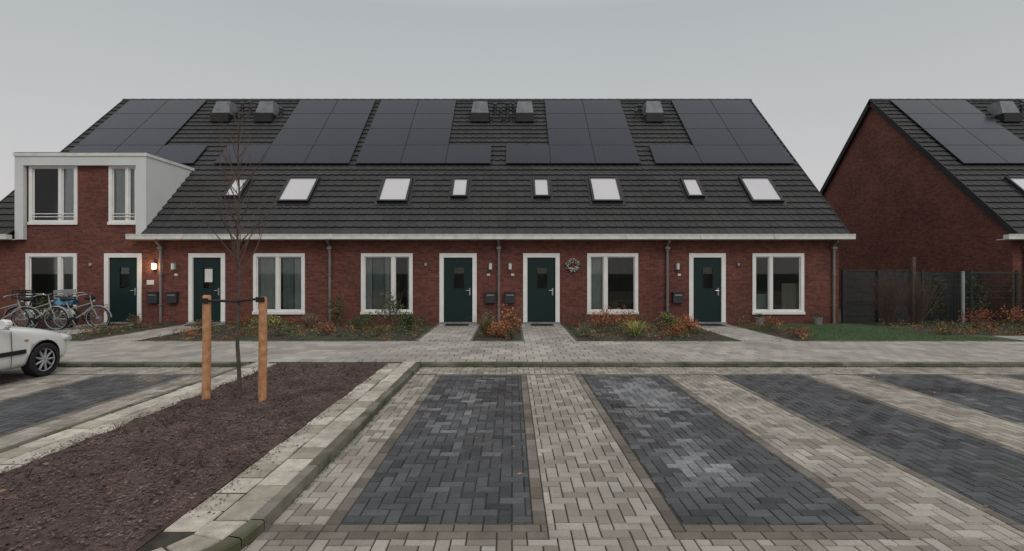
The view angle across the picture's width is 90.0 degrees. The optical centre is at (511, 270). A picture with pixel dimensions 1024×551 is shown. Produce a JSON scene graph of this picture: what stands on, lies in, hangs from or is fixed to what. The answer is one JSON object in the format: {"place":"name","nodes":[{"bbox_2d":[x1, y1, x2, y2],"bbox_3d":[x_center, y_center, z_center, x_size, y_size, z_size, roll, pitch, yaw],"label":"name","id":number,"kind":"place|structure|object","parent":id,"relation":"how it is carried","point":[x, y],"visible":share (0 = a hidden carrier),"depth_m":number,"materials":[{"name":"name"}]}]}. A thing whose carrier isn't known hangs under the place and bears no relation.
{"place":"outdoors","nodes":[
{"label":"outdoors","id":0,"kind":"place"},
{"bbox_2d":[12,324,60,327],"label":"garden soil","id":1,"kind":"structure","parent":0,"point":[40,326],"depth_m":16.16,"materials":[{"name":"brown soil"}]},
{"bbox_2d":[0,293,41,327],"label":"bicycle","id":2,"kind":"object","parent":1,"relation":"on","point":[19,308],"visible":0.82,"depth_m":15.07,"materials":[{"name":"metal"}]},
{"bbox_2d":[28,166,135,237],"bbox_3d":[-14.095,-2.247,17.050,3.970,2.574,0.100,0,0,0],"label":"dormer brick","id":3,"kind":"object","parent":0,"point":[92,201],"visible":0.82,"depth_m":17.00,"materials":[{"name":"red brick"}]},
{"bbox_2d":[69,323,180,340],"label":"garden soil","id":4,"kind":"structure","parent":0,"point":[106,334],"depth_m":14.45,"materials":[{"name":"brown soil"}]},
{"bbox_2d":[140,323,436,340],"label":"garden soil","id":5,"kind":"structure","parent":0,"point":[330,336],"depth_m":13.86,"materials":[{"name":"brown soil"}]},
{"bbox_2d":[290,313,319,328],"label":"ornamental grass","id":6,"kind":"object","parent":5,"relation":"on","point":[310,322],"depth_m":15.15,"materials":[{"name":"green plant"}]},
{"bbox_2d":[318,284,359,325],"bbox_3d":[-5.423,1.010,16.166,1.346,1.506,0.770,0,0,0],"label":"tall shrub","id":7,"kind":"object","parent":5,"relation":"on","point":[337,311],"visible":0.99,"depth_m":16.12,"materials":[{"name":"green plant"}]},
{"bbox_2d":[347,309,375,328],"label":"green shrub","id":8,"kind":"object","parent":5,"relation":"on","point":[364,317],"visible":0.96,"depth_m":15.23,"materials":[{"name":"green plant"}]},
{"bbox_2d":[363,276,406,325],"bbox_3d":[-3.840,0.922,15.945,1.043,1.682,1.419,0,0,44],"label":"tall shrub","id":9,"kind":"object","parent":5,"relation":"on","point":[389,303],"visible":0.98,"depth_m":16.05,"materials":[{"name":"green plant"}]},
{"bbox_2d":[396,310,428,330],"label":"green shrub","id":10,"kind":"object","parent":5,"relation":"on","point":[407,320],"visible":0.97,"depth_m":14.75,"materials":[{"name":"green plant"}]},
{"bbox_2d":[15,316,1023,339],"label":"garden plants","id":11,"kind":"object","parent":5,"relation":"on","point":[938,330],"visible":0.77,"depth_m":14.33,"materials":[{"name":"green plant"}]},
{"bbox_2d":[0,101,849,234],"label":"roof tiles","id":12,"kind":"object","parent":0,"point":[345,195],"visible":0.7,"depth_m":18.23,"materials":[{"name":"black tile"}]},
{"bbox_2d":[472,324,521,340],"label":"garden soil","id":13,"kind":"structure","parent":0,"point":[493,338],"depth_m":13.48,"materials":[{"name":"brown soil"}]},
{"bbox_2d":[466,314,499,333],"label":"ornamental grass","id":14,"kind":"object","parent":13,"relation":"on","point":[484,324],"depth_m":13.80,"materials":[{"name":"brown plant"}]},
{"bbox_2d":[484,320,516,337],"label":"red shrub","id":15,"kind":"object","parent":13,"relation":"on","point":[500,326],"visible":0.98,"depth_m":13.19,"materials":[{"name":"orange plant"}]},
{"bbox_2d":[499,299,524,330],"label":"red shrub","id":16,"kind":"object","parent":13,"relation":"on","point":[512,318],"visible":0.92,"depth_m":14.56,"materials":[{"name":"brown plant"}]},
{"bbox_2d":[0,366,1023,550],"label":"parking pavement","id":17,"kind":"structure","parent":0,"point":[984,404],"depth_m":5.05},
{"bbox_2d":[0,319,71,375],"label":"parked car","id":18,"kind":"object","parent":17,"relation":"on","point":[29,351],"visible":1,"depth_m":8.70,"materials":[{"name":"white metal"}]},
{"bbox_2d":[59,339,1022,503],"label":"kerb weeds","id":19,"kind":"object","parent":17,"relation":"on","point":[363,428],"visible":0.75,"depth_m":9.78,"materials":[{"name":"green plant"}]},
{"bbox_2d":[0,322,1023,550],"bbox_3d":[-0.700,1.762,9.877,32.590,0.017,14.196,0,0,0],"label":"sidewalk","id":20,"kind":"structure","parent":0,"point":[755,346],"depth_m":10.55,"materials":[{"name":"grey concrete"}]},
{"bbox_2d":[4,293,69,329],"bbox_3d":[-14.093,1.229,15.174,1.872,1.101,0.616,0,3,-3],"label":"bicycle","id":21,"kind":"object","parent":20,"relation":"on","point":[31,319],"visible":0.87,"depth_m":15.16,"materials":[{"name":"metal"}]},
{"bbox_2d":[10,290,76,327],"bbox_3d":[-14.363,1.184,15.745,1.872,1.194,0.616,0,-5,-9],"label":"bicycle","id":22,"kind":"object","parent":20,"relation":"on","point":[32,293],"visible":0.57,"depth_m":15.74,"materials":[{"name":"metal"}]},
{"bbox_2d":[44,293,111,328],"bbox_3d":[-13.038,1.230,15.359,1.872,1.101,0.616,0,5,-9],"label":"bicycle","id":23,"kind":"object","parent":20,"relation":"on","point":[72,319],"visible":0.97,"depth_m":15.35,"materials":[{"name":"metal"}]},
{"bbox_2d":[53,289,108,327],"bbox_3d":[-13.261,1.183,15.816,1.872,1.194,0.616,0,3,8],"label":"bicycle","id":24,"kind":"object","parent":20,"relation":"on","point":[69,292],"visible":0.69,"depth_m":15.78,"materials":[{"name":"metal"}]},
{"bbox_2d":[0,360,392,550],"bbox_3d":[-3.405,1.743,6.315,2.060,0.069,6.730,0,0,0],"label":"mulch bed","id":25,"kind":"object","parent":20,"relation":"on","point":[120,526],"visible":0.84,"depth_m":4.56,"materials":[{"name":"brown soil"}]},
{"bbox_2d":[181,95,280,397],"bbox_3d":[-3.798,-0.333,7.073,1.206,4.229,1.175,0,0,-44],"label":"young tree","id":26,"kind":"object","parent":25,"relation":"on","point":[237,346],"visible":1,"depth_m":6.98,"materials":[{"name":"brown plant"}]},
{"bbox_2d":[199,295,266,401],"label":"tree stakes","id":27,"kind":"object","parent":25,"relation":"on","point":[205,301],"visible":0.94,"depth_m":6.93,"materials":[{"name":"brown wood"}]},
{"bbox_2d":[69,324,1004,341],"bbox_3d":[0.100,1.794,14.875,24.600,0.092,4.150,0,0,0],"label":"garden edging","id":28,"kind":"object","parent":20,"relation":"on","point":[567,330],"visible":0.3,"depth_m":14.09,"materials":[{"name":"concrete"}]},
{"bbox_2d":[0,0,1023,200],"label":"sky","id":29,"kind":"structure","parent":0,"point":[811,68],"materials":[{"name":"grey"}]},
{"bbox_2d":[563,324,736,340],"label":"garden soil","id":30,"kind":"structure","parent":0,"point":[692,337],"depth_m":13.67,"materials":[{"name":"brown soil"}]},
{"bbox_2d":[584,303,612,331],"bbox_3d":[2.486,1.313,14.603,0.898,0.900,0.764,0,0,10],"label":"red shrub","id":31,"kind":"object","parent":30,"relation":"on","point":[604,318],"visible":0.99,"depth_m":14.50,"materials":[{"name":"brown plant"}]},
{"bbox_2d":[611,298,639,330],"bbox_3d":[3.304,1.250,14.893,0.990,1.028,0.653,0,0,20],"label":"red shrub","id":32,"kind":"object","parent":30,"relation":"on","point":[627,316],"visible":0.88,"depth_m":14.86,"materials":[{"name":"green plant"}]},
{"bbox_2d":[616,319,655,336],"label":"yellow grass","id":33,"kind":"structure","parent":30,"relation":"on","point":[635,326],"depth_m":13.31,"materials":[{"name":"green plant"}]},
{"bbox_2d":[654,308,684,327],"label":"green shrub","id":34,"kind":"object","parent":30,"relation":"on","point":[668,315],"visible":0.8,"depth_m":14.91,"materials":[{"name":"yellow plant"}]},
{"bbox_2d":[676,311,701,332],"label":"red shrub","id":35,"kind":"object","parent":30,"relation":"on","point":[688,322],"visible":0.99,"depth_m":14.23,"materials":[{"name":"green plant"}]},
{"bbox_2d":[420,308,954,363],"bbox_3d":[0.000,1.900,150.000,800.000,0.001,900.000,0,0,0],"label":"ground","id":36,"kind":"structure","parent":0,"point":[875,314],"depth_m":21.59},
{"bbox_2d":[0,236,838,323],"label":"walls","id":37,"kind":"structure","parent":36,"relation":"on","point":[346,262],"depth_m":17.00,"materials":[{"name":"red brick"}]},
{"bbox_2d":[24,253,76,313],"bbox_3d":[-15.286,0.427,17.015,1.731,2.025,0.140,0,0,0],"label":"window frame","id":38,"kind":"object","parent":37,"relation":"attached to","point":[28,267],"visible":0.6,"depth_m":16.98,"materials":[{"name":"white plastic"}]},
{"bbox_2d":[31,258,63,307],"bbox_3d":[-15.286,0.417,17.043,1.413,1.725,0.006,0,0,0],"label":"window glass","id":39,"kind":"object","parent":38,"relation":"in","point":[44,275],"visible":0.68,"depth_m":17.05,"materials":[{"name":"black glass"}]},
{"bbox_2d":[64,258,126,308],"bbox_3d":[-15.286,0.512,18.601,1.691,2.395,3.000,0,0,0],"label":"room interior","id":40,"kind":"object","parent":37,"relation":"attached to","point":[67,273],"visible":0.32,"depth_m":18.67,"materials":[{"name":"grey"}]},
{"bbox_2d":[102,253,141,323],"bbox_3d":[-12.912,0.587,17.000,1.276,2.345,0.170,0,0,0],"label":"front door","id":41,"kind":"structure","parent":37,"relation":"attached to","point":[123,303],"depth_m":17.03,"materials":[{"name":"green paint"}]},
{"bbox_2d":[154,239,163,322],"bbox_3d":[-11.622,0.356,16.830,0.140,2.848,0.338,0,0,0],"label":"downpipe","id":42,"kind":"object","parent":37,"relation":"attached to","point":[160,250],"visible":0.91,"depth_m":16.90,"materials":[{"name":"metal"}]},
{"bbox_2d":[187,253,225,323],"bbox_3d":[-10.126,0.587,17.000,1.254,2.345,0.170,0,0,0],"label":"front door","id":43,"kind":"structure","parent":37,"relation":"attached to","point":[198,263],"depth_m":17.03,"materials":[{"name":"green paint"}]},
{"bbox_2d":[252,253,304,313],"bbox_3d":[-7.730,0.427,17.015,1.753,2.025,0.140,0,0,0],"label":"window frame","id":44,"kind":"object","parent":37,"relation":"attached to","point":[277,257],"visible":0.96,"depth_m":16.98,"materials":[{"name":"white plastic"}]},
{"bbox_2d":[281,258,294,308],"bbox_3d":[-7.730,0.512,18.601,1.713,2.395,3.000,0,0,0],"label":"room interior","id":45,"kind":"object","parent":37,"relation":"attached to","point":[282,283],"visible":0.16,"depth_m":19.16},
{"bbox_2d":[259,258,300,308],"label":"curtains","id":46,"kind":"object","parent":45,"relation":"attached to","point":[267,277],"visible":0.52,"depth_m":17.16,"materials":[{"name":"grey fabric"}]},
{"bbox_2d":[326,239,331,323],"bbox_3d":[-6.028,0.356,16.830,0.140,2.848,0.338,0,0,0],"label":"downpipe","id":47,"kind":"object","parent":37,"relation":"attached to","point":[329,250],"visible":0.86,"depth_m":16.90,"materials":[{"name":"metal"}]},
{"bbox_2d":[360,253,412,313],"bbox_3d":[-4.152,0.427,17.015,1.753,2.025,0.140,0,0,0],"label":"window frame","id":48,"kind":"object","parent":37,"relation":"attached to","point":[392,256],"visible":0.78,"depth_m":16.98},
{"bbox_2d":[372,258,406,308],"bbox_3d":[-4.152,0.512,18.601,1.713,2.395,3.000,0,0,0],"label":"room interior","id":49,"kind":"object","parent":37,"relation":"attached to","point":[401,271],"visible":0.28,"depth_m":20.10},
{"bbox_2d":[366,258,408,308],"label":"curtains","id":50,"kind":"object","parent":49,"relation":"attached to","point":[378,275],"visible":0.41,"depth_m":17.16,"materials":[{"name":"fabric"}]},
{"bbox_2d":[0,101,849,236],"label":"roof deck","id":51,"kind":"structure","parent":37,"relation":"attached to","point":[12,233],"depth_m":19.28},
{"bbox_2d":[13,152,194,239],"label":"dormer cladding","id":52,"kind":"structure","parent":51,"relation":"on","point":[160,180],"depth_m":16.86,"materials":[{"name":"white paint"}]},
{"bbox_2d":[27,166,77,224],"bbox_3d":[-15.221,-2.533,17.015,1.644,2.003,0.140,0,0,0],"label":"window frame","id":53,"kind":"object","parent":52,"relation":"attached to","point":[59,221],"visible":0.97,"depth_m":16.98,"materials":[{"name":"white plastic"}]},
{"bbox_2d":[31,172,73,219],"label":"curtains","id":54,"kind":"object","parent":53,"relation":"attached to","point":[69,213],"visible":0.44,"depth_m":17.15,"materials":[{"name":"grey fabric"}]},
{"bbox_2d":[35,169,73,219],"bbox_3d":[-15.221,-2.543,17.043,1.326,1.703,0.006,0,0,0],"label":"window glass","id":55,"kind":"object","parent":53,"relation":"in","point":[46,190],"visible":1,"depth_m":17.05,"materials":[{"name":"grey glass"}]},
{"bbox_2d":[107,166,135,224],"bbox_3d":[-12.890,-2.533,17.015,1.016,2.003,0.140,0,0,0],"label":"window frame","id":56,"kind":"object","parent":52,"relation":"attached to","point":[111,196],"visible":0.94,"depth_m":16.98,"materials":[{"name":"white plastic"}]},
{"bbox_2d":[111,169,134,219],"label":"curtains","id":57,"kind":"object","parent":56,"relation":"attached to","point":[120,213],"visible":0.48,"depth_m":17.15,"materials":[{"name":"white fabric"}]},
{"bbox_2d":[69,100,207,163],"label":"solar panels","id":58,"kind":"object","parent":51,"relation":"on","point":[153,127],"visible":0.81,"depth_m":21.29,"materials":[{"name":"black glass"}]},
{"bbox_2d":[210,101,237,121],"bbox_3d":[-12.550,-6.734,22.475,0.775,1.310,1.050,0,0,0],"label":"roof vent box","id":59,"kind":"object","parent":51,"relation":"on","point":[222,109],"visible":0.64,"depth_m":22.08,"materials":[{"name":"metal"}]},
{"bbox_2d":[218,177,254,200],"bbox_3d":[-9.900,-2.943,18.478,0.800,1.049,1.073,0,0,0],"label":"skylight","id":60,"kind":"object","parent":51,"relation":"on","point":[235,185],"visible":0.67,"depth_m":18.34},
{"bbox_2d":[254,101,279,121],"bbox_3d":[-10.680,-6.734,22.475,0.775,1.310,1.050,0,0,0],"label":"roof vent box","id":61,"kind":"object","parent":51,"relation":"on","point":[267,111],"visible":0.71,"depth_m":22.09,"materials":[{"name":"metal"}]},
{"bbox_2d":[214,100,375,163],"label":"solar panels","id":62,"kind":"object","parent":51,"relation":"on","point":[320,131],"visible":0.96,"depth_m":20.93,"materials":[{"name":"black glass"}]},
{"bbox_2d":[273,176,321,205],"bbox_3d":[-7.650,-2.870,18.403,1.300,1.290,1.323,0,0,0],"label":"skylight","id":63,"kind":"object","parent":51,"relation":"on","point":[297,191],"visible":0.98,"depth_m":18.25},
{"bbox_2d":[373,176,415,205],"bbox_3d":[-4.180,-2.870,18.403,1.240,1.290,1.323,0,0,0],"label":"skylight","id":64,"kind":"object","parent":51,"relation":"on","point":[393,190],"visible":1,"depth_m":18.24},
{"bbox_2d":[356,100,490,163],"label":"solar panels","id":65,"kind":"object","parent":51,"relation":"on","point":[397,133],"visible":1,"depth_m":20.88,"materials":[{"name":"black glass"}]},
{"bbox_2d":[0,234,855,239],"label":"gutter","id":66,"kind":"object","parent":51,"relation":"attached to","point":[499,236],"visible":1,"depth_m":16.56,"materials":[{"name":"white metal"}]},
{"bbox_2d":[122,99,751,100],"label":"ridge tiles","id":67,"kind":"object","parent":51,"relation":"attached to","point":[434,99],"visible":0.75,"depth_m":23.47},
{"bbox_2d":[233,100,645,123],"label":"roof vent pipes","id":68,"kind":"object","parent":51,"relation":"on","point":[507,108],"visible":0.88,"depth_m":22.40,"materials":[{"name":"black metal"}]},
{"bbox_2d":[448,177,471,200],"bbox_3d":[-1.870,-2.943,18.478,0.780,1.049,1.073,0,0,0],"label":"skylight","id":69,"kind":"object","parent":51,"relation":"on","point":[460,187],"visible":1,"depth_m":18.34},
{"bbox_2d":[471,101,488,121],"bbox_3d":[-1.380,-6.734,22.475,0.775,1.310,1.050,0,0,0],"label":"roof vent box","id":70,"kind":"object","parent":51,"relation":"on","point":[479,112],"visible":0.69,"depth_m":22.04,"materials":[{"name":"metal"}]},
{"bbox_2d":[516,101,533,121],"bbox_3d":[0.550,-6.734,22.475,0.775,1.310,1.050,0,0,0],"label":"roof vent box","id":71,"kind":"object","parent":51,"relation":"on","point":[524,112],"visible":0.74,"depth_m":22.04,"materials":[{"name":"metal"}]},
{"bbox_2d":[530,177,552,200],"bbox_3d":[1.060,-2.943,18.478,0.780,1.049,1.073,0,0,0],"label":"skylight","id":72,"kind":"object","parent":51,"relation":"on","point":[540,187],"visible":1,"depth_m":18.34},
{"bbox_2d":[506,100,640,163],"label":"solar panels","id":73,"kind":"object","parent":51,"relation":"on","point":[606,129],"visible":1,"depth_m":20.88,"materials":[{"name":"black glass"}]},
{"bbox_2d":[585,176,625,205],"bbox_3d":[3.340,-2.870,18.403,1.240,1.290,1.323,0,0,0],"label":"skylight","id":74,"kind":"object","parent":51,"relation":"on","point":[605,191],"visible":1,"depth_m":18.24},
{"bbox_2d":[642,101,663,121],"bbox_3d":[6.150,-6.734,22.475,0.775,1.310,1.050,0,0,0],"label":"roof vent box","id":75,"kind":"object","parent":51,"relation":"on","point":[653,111],"visible":0.71,"depth_m":22.06,"materials":[{"name":"metal"}]},
{"bbox_2d":[677,177,708,200],"bbox_3d":[6.500,-2.943,18.478,0.800,1.049,1.073,0,0,0],"label":"skylight","id":76,"kind":"object","parent":51,"relation":"on","point":[693,189],"visible":1,"depth_m":18.34},
{"bbox_2d":[649,100,794,163],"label":"solar panels","id":77,"kind":"object","parent":51,"relation":"on","point":[729,131],"visible":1,"depth_m":20.88,"materials":[{"name":"black glass"}]},
{"bbox_2d":[735,176,787,205],"bbox_3d":[8.920,-2.870,18.403,1.300,1.290,1.323,0,0,0],"label":"skylight","id":78,"kind":"object","parent":51,"relation":"on","point":[761,191],"visible":1,"depth_m":18.24},
{"bbox_2d":[439,253,476,323],"bbox_3d":[-1.789,0.587,17.000,1.276,2.345,0.170,0,0,0],"label":"front door","id":79,"kind":"structure","parent":37,"relation":"attached to","point":[457,305],"depth_m":17.03,"materials":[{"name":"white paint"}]},
{"bbox_2d":[455,268,463,287],"bbox_3d":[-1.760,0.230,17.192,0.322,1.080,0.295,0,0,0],"label":"door glass","id":80,"kind":"object","parent":79,"relation":"attached to","point":[459,277],"visible":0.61,"depth_m":17.33,"materials":[{"name":"black glass"}]},
{"bbox_2d":[497,239,500,321],"bbox_3d":[-0.434,0.356,16.830,0.140,2.848,0.338,0,0,0],"label":"downpipe","id":81,"kind":"object","parent":37,"relation":"attached to","point":[498,274],"visible":0.91,"depth_m":16.89,"materials":[{"name":"metal"}]},
{"bbox_2d":[522,253,560,323],"bbox_3d":[0.976,0.587,17.000,1.254,2.345,0.170,0,0,0],"label":"front door","id":82,"kind":"structure","parent":37,"relation":"attached to","point":[541,305],"depth_m":17.03,"materials":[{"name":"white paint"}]},
{"bbox_2d":[537,268,545,287],"bbox_3d":[1.004,0.230,17.192,0.315,1.080,0.295,0,0,0],"label":"door glass","id":83,"kind":"object","parent":82,"relation":"attached to","point":[541,277],"visible":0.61,"depth_m":17.33,"materials":[{"name":"black glass"}]},
{"bbox_2d":[587,253,638,313],"bbox_3d":[3.339,0.427,17.015,1.731,2.025,0.140,0,0,0],"label":"window frame","id":84,"kind":"object","parent":37,"relation":"attached to","point":[606,256],"visible":0.82,"depth_m":16.98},
{"bbox_2d":[608,258,632,308],"bbox_3d":[3.339,0.512,18.601,1.691,2.395,3.000,0,0,0],"label":"room interior","id":85,"kind":"object","parent":37,"relation":"attached to","point":[620,279],"visible":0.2,"depth_m":19.75,"materials":[{"name":"black"}]},
{"bbox_2d":[591,258,625,308],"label":"curtains","id":86,"kind":"object","parent":85,"relation":"attached to","point":[596,283],"visible":0.69,"depth_m":17.16,"materials":[{"name":"white fabric"}]},
{"bbox_2d":[665,239,670,320],"bbox_3d":[5.139,0.356,16.830,0.140,2.848,0.338,0,0,0],"label":"downpipe","id":87,"kind":"object","parent":37,"relation":"attached to","point":[667,250],"visible":0.92,"depth_m":16.90,"materials":[{"name":"metal"}]},
{"bbox_2d":[689,253,726,323],"bbox_3d":[6.483,0.587,17.000,1.254,2.345,0.170,0,0,0],"label":"front door","id":88,"kind":"structure","parent":37,"relation":"attached to","point":[708,305],"depth_m":17.03,"materials":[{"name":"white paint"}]},
{"bbox_2d":[756,258,798,308],"bbox_3d":[8.836,0.512,18.601,1.713,2.395,3.000,0,0,0],"label":"room interior","id":89,"kind":"object","parent":37,"relation":"attached to","point":[785,270],"visible":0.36,"depth_m":18.62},
{"bbox_2d":[756,283,797,308],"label":"curtains","id":90,"kind":"object","parent":89,"relation":"attached to","point":[789,295],"visible":0.77,"depth_m":17.16,"materials":[{"name":"fabric"}]},
{"bbox_2d":[752,253,804,313],"bbox_3d":[8.836,0.427,17.015,1.753,2.025,0.140,0,0,0],"label":"window frame","id":91,"kind":"object","parent":37,"relation":"attached to","point":[770,257],"visible":0.97,"depth_m":16.98,"materials":[{"name":"white plastic"}]},
{"bbox_2d":[831,239,839,323],"bbox_3d":[10.646,0.356,16.830,0.140,2.848,0.338,0,0,0],"label":"downpipe","id":92,"kind":"object","parent":37,"relation":"attached to","point":[833,274],"visible":0.93,"depth_m":16.90,"materials":[{"name":"metal"}]},
{"bbox_2d":[823,107,1023,322],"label":"walls","id":93,"kind":"structure","parent":36,"relation":"on","point":[894,197],"depth_m":21.52,"materials":[{"name":"red brick"}]},
{"bbox_2d":[820,100,1022,233],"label":"roof deck","id":94,"kind":"structure","parent":93,"relation":"attached to","point":[999,220],"depth_m":20.64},
{"bbox_2d":[869,99,1023,100],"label":"ridge tiles","id":95,"kind":"object","parent":94,"relation":"on","point":[952,99],"visible":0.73,"depth_m":23.47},
{"bbox_2d":[873,101,1023,233],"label":"roof tiles","id":96,"kind":"object","parent":94,"relation":"on","point":[987,189],"visible":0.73,"depth_m":19.37,"materials":[{"name":"black tile"}]},
{"bbox_2d":[890,100,1023,163],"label":"solar panels","id":97,"kind":"object","parent":94,"relation":"on","point":[964,131],"visible":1,"depth_m":21.29,"materials":[{"name":"black glass"}]},
{"bbox_2d":[987,101,1022,121],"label":"roof vent box","id":98,"kind":"object","parent":94,"relation":"on","point":[1005,111],"visible":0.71,"depth_m":22.12,"materials":[{"name":"metal"}]},
{"bbox_2d":[1000,176,1023,197],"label":"skylight","id":99,"kind":"object","parent":94,"relation":"on","point":[1015,182],"visible":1,"depth_m":18.66},
{"bbox_2d":[731,323,826,340],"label":"garden soil","id":100,"kind":"structure","parent":0,"point":[781,334],"depth_m":14.13,"materials":[{"name":"brown soil"}]},
{"bbox_2d":[750,323,1023,340],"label":"lawn","id":101,"kind":"structure","parent":0,"point":[845,332],"depth_m":14.03,"materials":[{"name":"green plant"}]},
{"bbox_2d":[840,321,1023,335],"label":"garden soil","id":102,"kind":"structure","parent":0,"point":[909,330],"depth_m":15.24,"materials":[{"name":"brown soil"}]},
{"bbox_2d":[840,257,915,322],"bbox_3d":[12.215,0.675,17.090,2.430,2.270,0.140,0,0,0],"label":"garden fence","id":103,"kind":"object","parent":102,"relation":"on","point":[855,307],"visible":0.69,"depth_m":17.12,"materials":[{"name":"brown wood"}]},
{"bbox_2d":[841,257,930,325],"bbox_3d":[11.800,0.580,16.237,2.283,2.364,1.522,0,0,19],"label":"bare hedge","id":104,"kind":"object","parent":102,"relation":"on","point":[888,314],"visible":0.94,"depth_m":16.08,"materials":[{"name":"brown plant"}]},
{"bbox_2d":[877,262,945,325],"bbox_3d":[13.049,0.683,16.350,2.201,2.162,1.657,0,0,0],"label":"bare hedge","id":105,"kind":"object","parent":102,"relation":"on","point":[919,316],"visible":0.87,"depth_m":16.26,"materials":[{"name":"brown plant"}]},
{"bbox_2d":[910,263,951,322],"bbox_3d":[14.204,0.613,17.162,1.505,2.299,0.926,0,0,-19],"label":"ivy hedge","id":106,"kind":"object","parent":102,"relation":"on","point":[943,305],"visible":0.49,"depth_m":17.11,"materials":[{"name":"green plant"}]},
{"bbox_2d":[894,272,979,319],"bbox_3d":[15.170,0.900,18.210,3.140,1.720,0.020,0,0,0],"label":"garden screen","id":107,"kind":"object","parent":102,"relation":"on","point":[949,312],"visible":0.36,"depth_m":18.20,"materials":[{"name":"grey metal"}]},
{"bbox_2d":[921,270,1023,323],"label":"fence","id":108,"kind":"object","parent":102,"relation":"on","point":[971,279],"visible":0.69,"depth_m":16.80,"materials":[{"name":"metal"}]},
{"bbox_2d":[951,257,1000,320],"bbox_3d":[15.540,0.490,17.183,1.868,2.546,1.024,0,0,0],"label":"ivy hedge","id":109,"kind":"object","parent":102,"relation":"on","point":[978,296],"visible":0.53,"depth_m":17.11,"materials":[{"name":"green plant"}]},
{"bbox_2d":[958,307,998,325],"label":"red shrub","id":110,"kind":"object","parent":102,"relation":"on","point":[979,316],"visible":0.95,"depth_m":15.71,"materials":[{"name":"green plant"}]},
{"label":"road","id":111,"kind":"structure","parent":0,"visible":0},
{"bbox_2d":[0,361,1023,550],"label":"kerb","id":112,"kind":"structure","parent":111,"relation":"on","point":[269,513],"depth_m":7.86,"materials":[{"name":"concrete"}]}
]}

